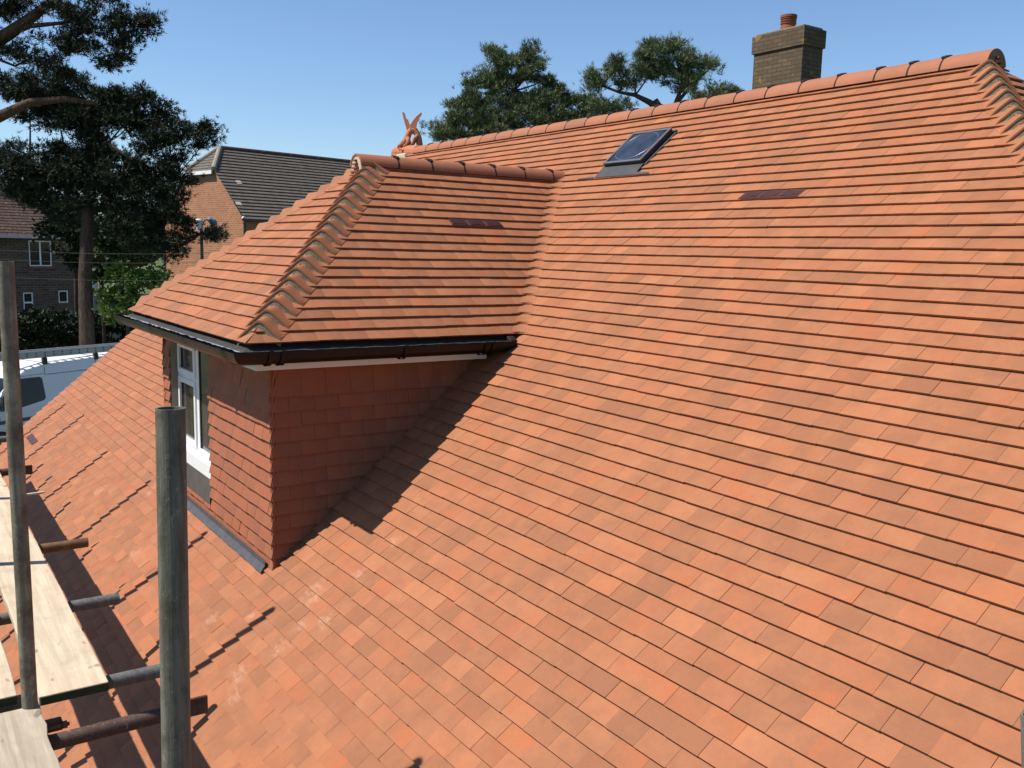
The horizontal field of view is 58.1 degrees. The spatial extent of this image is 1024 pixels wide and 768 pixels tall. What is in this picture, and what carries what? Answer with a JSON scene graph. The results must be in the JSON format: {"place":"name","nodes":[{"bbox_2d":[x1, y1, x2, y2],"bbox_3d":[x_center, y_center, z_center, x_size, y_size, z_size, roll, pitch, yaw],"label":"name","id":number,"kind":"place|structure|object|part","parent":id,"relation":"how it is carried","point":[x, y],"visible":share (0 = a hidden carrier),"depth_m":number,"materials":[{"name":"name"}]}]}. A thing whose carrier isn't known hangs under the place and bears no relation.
{"place":"outdoors","nodes":[
{"label":"outdoors","id":0,"kind":"place"},
{"bbox_2d":[0,183,80,346],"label":"brown brick house","id":1,"kind":"structure","parent":0,"point":[45,290],"depth_m":44.87,"materials":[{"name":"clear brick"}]},
{"bbox_2d":[23,292,33,315],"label":"window","id":2,"kind":"structure","parent":1,"relation":"in","point":[27,297],"depth_m":44.77,"materials":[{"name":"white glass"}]},
{"bbox_2d":[28,240,54,267],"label":"window","id":3,"kind":"structure","parent":1,"relation":"in","point":[39,254],"depth_m":44.92,"materials":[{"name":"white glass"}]},
{"bbox_2d":[57,290,70,304],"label":"window","id":4,"kind":"structure","parent":1,"relation":"in","point":[63,295],"depth_m":45.96,"materials":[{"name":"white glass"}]},
{"bbox_2d":[15,277,166,280],"bbox_3d":[-11.294,-2.876,25.103,5.974,0.128,0.011,-3,9,-30],"label":"overhead cable","id":5,"kind":"object","parent":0,"point":[110,280],"visible":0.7,"depth_m":25.38,"materials":[{"name":"black rubber"}]},
{"bbox_2d":[0,259,194,262],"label":"overhead cable","id":6,"kind":"object","parent":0,"point":[85,262],"visible":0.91,"depth_m":24.52,"materials":[{"name":"black rubber"}]},
{"bbox_2d":[4,250,193,253],"bbox_3d":[-11.019,-3.502,24.505,5.844,0.087,0.011,-4,10,-31],"label":"overhead cable","id":7,"kind":"object","parent":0,"point":[94,253],"visible":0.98,"depth_m":24.34,"materials":[{"name":"black rubber"}]},
{"bbox_2d":[92,283,144,341],"bbox_3d":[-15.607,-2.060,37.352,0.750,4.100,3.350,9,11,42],"label":"garden shed","id":8,"kind":"structure","parent":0,"point":[95,305],"depth_m":36.14,"materials":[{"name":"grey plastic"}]},
{"bbox_2d":[92,258,165,295],"bbox_3d":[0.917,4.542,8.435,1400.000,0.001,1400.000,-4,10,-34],"label":"ground","id":9,"kind":"structure","parent":0,"point":[146,290],"depth_m":132.10,"materials":[{"name":"green plant"}]},
{"bbox_2d":[0,261,37,709],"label":"scaffold pole","id":10,"kind":"object","parent":9,"relation":"on","point":[17,472],"visible":1,"depth_m":3.59,"materials":[{"name":"grey metal"}]},
{"bbox_2d":[45,716,69,732],"bbox_3d":[-1.907,1.403,3.759,0.190,0.057,0.087,1,8,-5],"label":"tube coupler","id":11,"kind":"object","parent":10,"relation":"attached to","point":[56,724],"visible":0.3,"depth_m":3.76,"materials":[{"name":"black metal"}]},
{"bbox_2d":[0,347,106,444],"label":"white van","id":12,"kind":"object","parent":9,"relation":"on","point":[45,380],"visible":0.33,"depth_m":24.86,"materials":[{"name":"paint"}]},
{"bbox_3d":[-12.915,0.261,24.267,0.103,0.790,1.320,6,10,31],"label":"side window","id":13,"kind":"part","parent":12,"relation":"part of","materials":[{"name":"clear glass"}]},
{"bbox_2d":[0,343,117,360],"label":"ladder","id":14,"kind":"object","parent":12,"relation":"on","point":[58,351],"visible":0.57,"depth_m":25.35,"materials":[{"name":"metal"}]},
{"bbox_2d":[0,304,135,351],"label":"hedge","id":15,"kind":"object","parent":9,"relation":"on","point":[35,326],"visible":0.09,"depth_m":31.32,"materials":[{"name":"green plant"}]},
{"bbox_2d":[31,205,113,317],"bbox_3d":[-16.177,-3.281,34.507,3.014,7.305,2.557,-4,10,-34],"label":"dark tree","id":16,"kind":"object","parent":9,"relation":"on","point":[71,239],"visible":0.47,"depth_m":33.75,"materials":[{"name":"green plant"}]},
{"bbox_2d":[0,0,167,122],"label":"pine tree","id":17,"kind":"object","parent":9,"relation":"on","point":[77,25],"visible":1,"depth_m":18.91,"materials":[{"name":"green plant"}]},
{"bbox_2d":[92,248,129,343],"bbox_3d":[-13.699,-1.855,31.303,1.470,5.504,1.258,2,8,7],"label":"tree","id":18,"kind":"object","parent":9,"relation":"on","point":[100,259],"visible":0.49,"depth_m":30.85,"materials":[{"name":"green plant"}]},
{"bbox_2d":[0,65,232,345],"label":"pine tree","id":19,"kind":"object","parent":9,"relation":"on","point":[86,169],"visible":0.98,"depth_m":28.23,"materials":[{"name":"green plant"}]},
{"bbox_2d":[75,212,165,271],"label":"woodland","id":20,"kind":"object","parent":9,"relation":"on","point":[132,266],"depth_m":95.34,"materials":[{"name":"green plant"}]},
{"bbox_2d":[92,261,173,335],"bbox_3d":[-11.979,-1.333,29.243,2.653,5.131,1.636,-1,8,-15],"label":"bright bush","id":21,"kind":"object","parent":9,"relation":"on","point":[113,300],"visible":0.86,"depth_m":28.75,"materials":[{"name":"green plant"}]},
{"bbox_2d":[93,216,176,291],"bbox_3d":[-15.638,-3.632,38.438,3.812,6.902,2.149,1,8,0],"label":"leafy tree","id":22,"kind":"object","parent":9,"relation":"on","point":[119,253],"visible":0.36,"depth_m":37.79,"materials":[{"name":"green plant"}]},
{"bbox_2d":[155,406,190,767],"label":"scaffold pole","id":23,"kind":"object","parent":9,"relation":"on","point":[172,516],"visible":1,"depth_m":2.02,"materials":[{"name":"grey metal"}]},
{"bbox_2d":[196,219,202,259],"bbox_3d":[-11.903,-2.964,35.336,0.327,6.630,0.314,1,8,-1],"label":"street lamp","id":24,"kind":"object","parent":9,"relation":"on","point":[201,246],"visible":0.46,"depth_m":34.87,"materials":[{"name":"grey metal"}]},
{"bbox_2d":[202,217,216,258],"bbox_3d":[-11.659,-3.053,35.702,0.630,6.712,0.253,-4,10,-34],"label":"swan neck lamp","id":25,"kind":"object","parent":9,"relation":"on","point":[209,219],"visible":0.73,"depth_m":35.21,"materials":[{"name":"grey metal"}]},
{"bbox_2d":[163,145,350,280],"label":"brick block","id":26,"kind":"structure","parent":9,"relation":"on","point":[242,191],"depth_m":54.75,"materials":[{"name":"red brick"}]},
{"bbox_2d":[419,38,596,142],"bbox_3d":[-0.184,-7.638,40.652,8.110,14.973,2.674,1,8,-2],"label":"pine tree","id":27,"kind":"object","parent":9,"relation":"on","point":[470,107],"visible":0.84,"depth_m":39.63,"materials":[{"name":"green plant"}]},
{"bbox_2d":[0,48,1023,767],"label":"tiled house","id":28,"kind":"structure","parent":9,"relation":"on","point":[684,434],"depth_m":5.32,"materials":[{"name":"tile"}]},
{"bbox_2d":[391,112,422,154],"bbox_3d":[-1.404,-3.377,12.612,0.315,0.690,0.715,-4,10,-34],"label":"dragon finial","id":29,"kind":"object","parent":28,"relation":"on","point":[406,145],"visible":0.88,"depth_m":12.58,"materials":[{"name":"ceramic"}]},
{"bbox_2d":[751,13,826,89],"bbox_3d":[5.480,-2.228,19.313,0.670,10.510,1.310,-4,10,-34],"label":"chimney stack","id":30,"kind":"object","parent":28,"relation":"on","point":[789,51],"visible":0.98,"depth_m":18.35,"materials":[{"name":"brick"}]},
{"bbox_2d":[572,31,727,115],"bbox_3d":[5.566,-7.265,38.827,6.425,14.948,2.511,2,8,1],"label":"pine tree","id":31,"kind":"object","parent":9,"relation":"on","point":[651,63],"visible":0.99,"depth_m":37.72,"materials":[{"name":"green plant"}]},
{"bbox_2d":[687,78,743,99],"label":"pine tree","id":32,"kind":"object","parent":9,"relation":"on","point":[723,88],"visible":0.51,"depth_m":45.76,"materials":[{"name":"green plant"}]},
{"bbox_2d":[1020,711,1023,767],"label":"scaffold pole","id":33,"kind":"object","parent":9,"relation":"on","point":[1022,735],"visible":1,"depth_m":1.78,"materials":[{"name":"grey metal"}]},
{"bbox_2d":[0,0,1023,203],"label":"sky","id":34,"kind":"structure","parent":0,"point":[323,78],"materials":[{"name":"blue"}]},
{"bbox_3d":[-3.899,1.029,6.460,0.062,0.062,14.100,-4,10,-34],"label":"ledger tube","id":35,"kind":"object","parent":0,"visible":0},
{"bbox_2d":[0,436,6,442],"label":"scaffold tube","id":36,"kind":"object","parent":35,"relation":"on","point":[3,438],"depth_m":9.12,"materials":[{"name":"grey metal"}]},
{"bbox_2d":[0,465,32,475],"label":"scaffold tube","id":37,"kind":"object","parent":35,"relation":"on","point":[28,470],"visible":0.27,"depth_m":7.92,"materials":[{"name":"metal"}]},
{"bbox_2d":[0,593,119,625],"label":"scaffold tube","id":38,"kind":"object","parent":35,"relation":"on","point":[93,602],"visible":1,"depth_m":5.01,"materials":[{"name":"grey metal"}]},
{"bbox_2d":[38,537,88,553],"bbox_3d":[-3.502,1.093,5.580,1.725,0.063,0.063,-4,10,-34],"label":"scaffold tube","id":39,"kind":"object","parent":35,"relation":"on","point":[64,545],"visible":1,"depth_m":5.96,"materials":[{"name":"brown metal"}]},
{"bbox_2d":[0,664,159,712],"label":"scaffold tube","id":40,"kind":"object","parent":35,"relation":"on","point":[130,677],"depth_m":4.16,"materials":[{"name":"grey metal"}]},
{"bbox_2d":[0,640,17,707],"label":"scaffold board","id":41,"kind":"object","parent":40,"relation":"on","point":[8,695],"visible":1,"depth_m":3.93,"materials":[{"name":"brown wood"}]},
{"bbox_2d":[0,480,108,705],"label":"scaffold board","id":42,"kind":"object","parent":40,"relation":"on","point":[68,666],"visible":0.67,"depth_m":4.47,"materials":[{"name":"brown wood"}]},
{"bbox_2d":[27,491,45,495],"bbox_3d":[-3.639,0.829,6.938,0.250,0.018,0.022,-4,10,-34],"label":"timber lath","id":43,"kind":"object","parent":42,"relation":"attached to","point":[36,493],"visible":0.67,"depth_m":6.96,"materials":[{"name":"brown wood"}]},
{"bbox_2d":[48,694,207,749],"bbox_3d":[-2.037,1.429,3.478,1.757,0.080,0.063,-4,10,-34],"label":"scaffold tube","id":44,"kind":"object","parent":35,"relation":"on","point":[107,728],"visible":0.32,"depth_m":3.74,"materials":[{"name":"metal"}]},
{"bbox_2d":[0,705,60,767],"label":"scaffold board","id":45,"kind":"object","parent":44,"relation":"on","point":[24,741],"visible":1,"depth_m":3.47,"materials":[{"name":"grey wood"}]}
]}

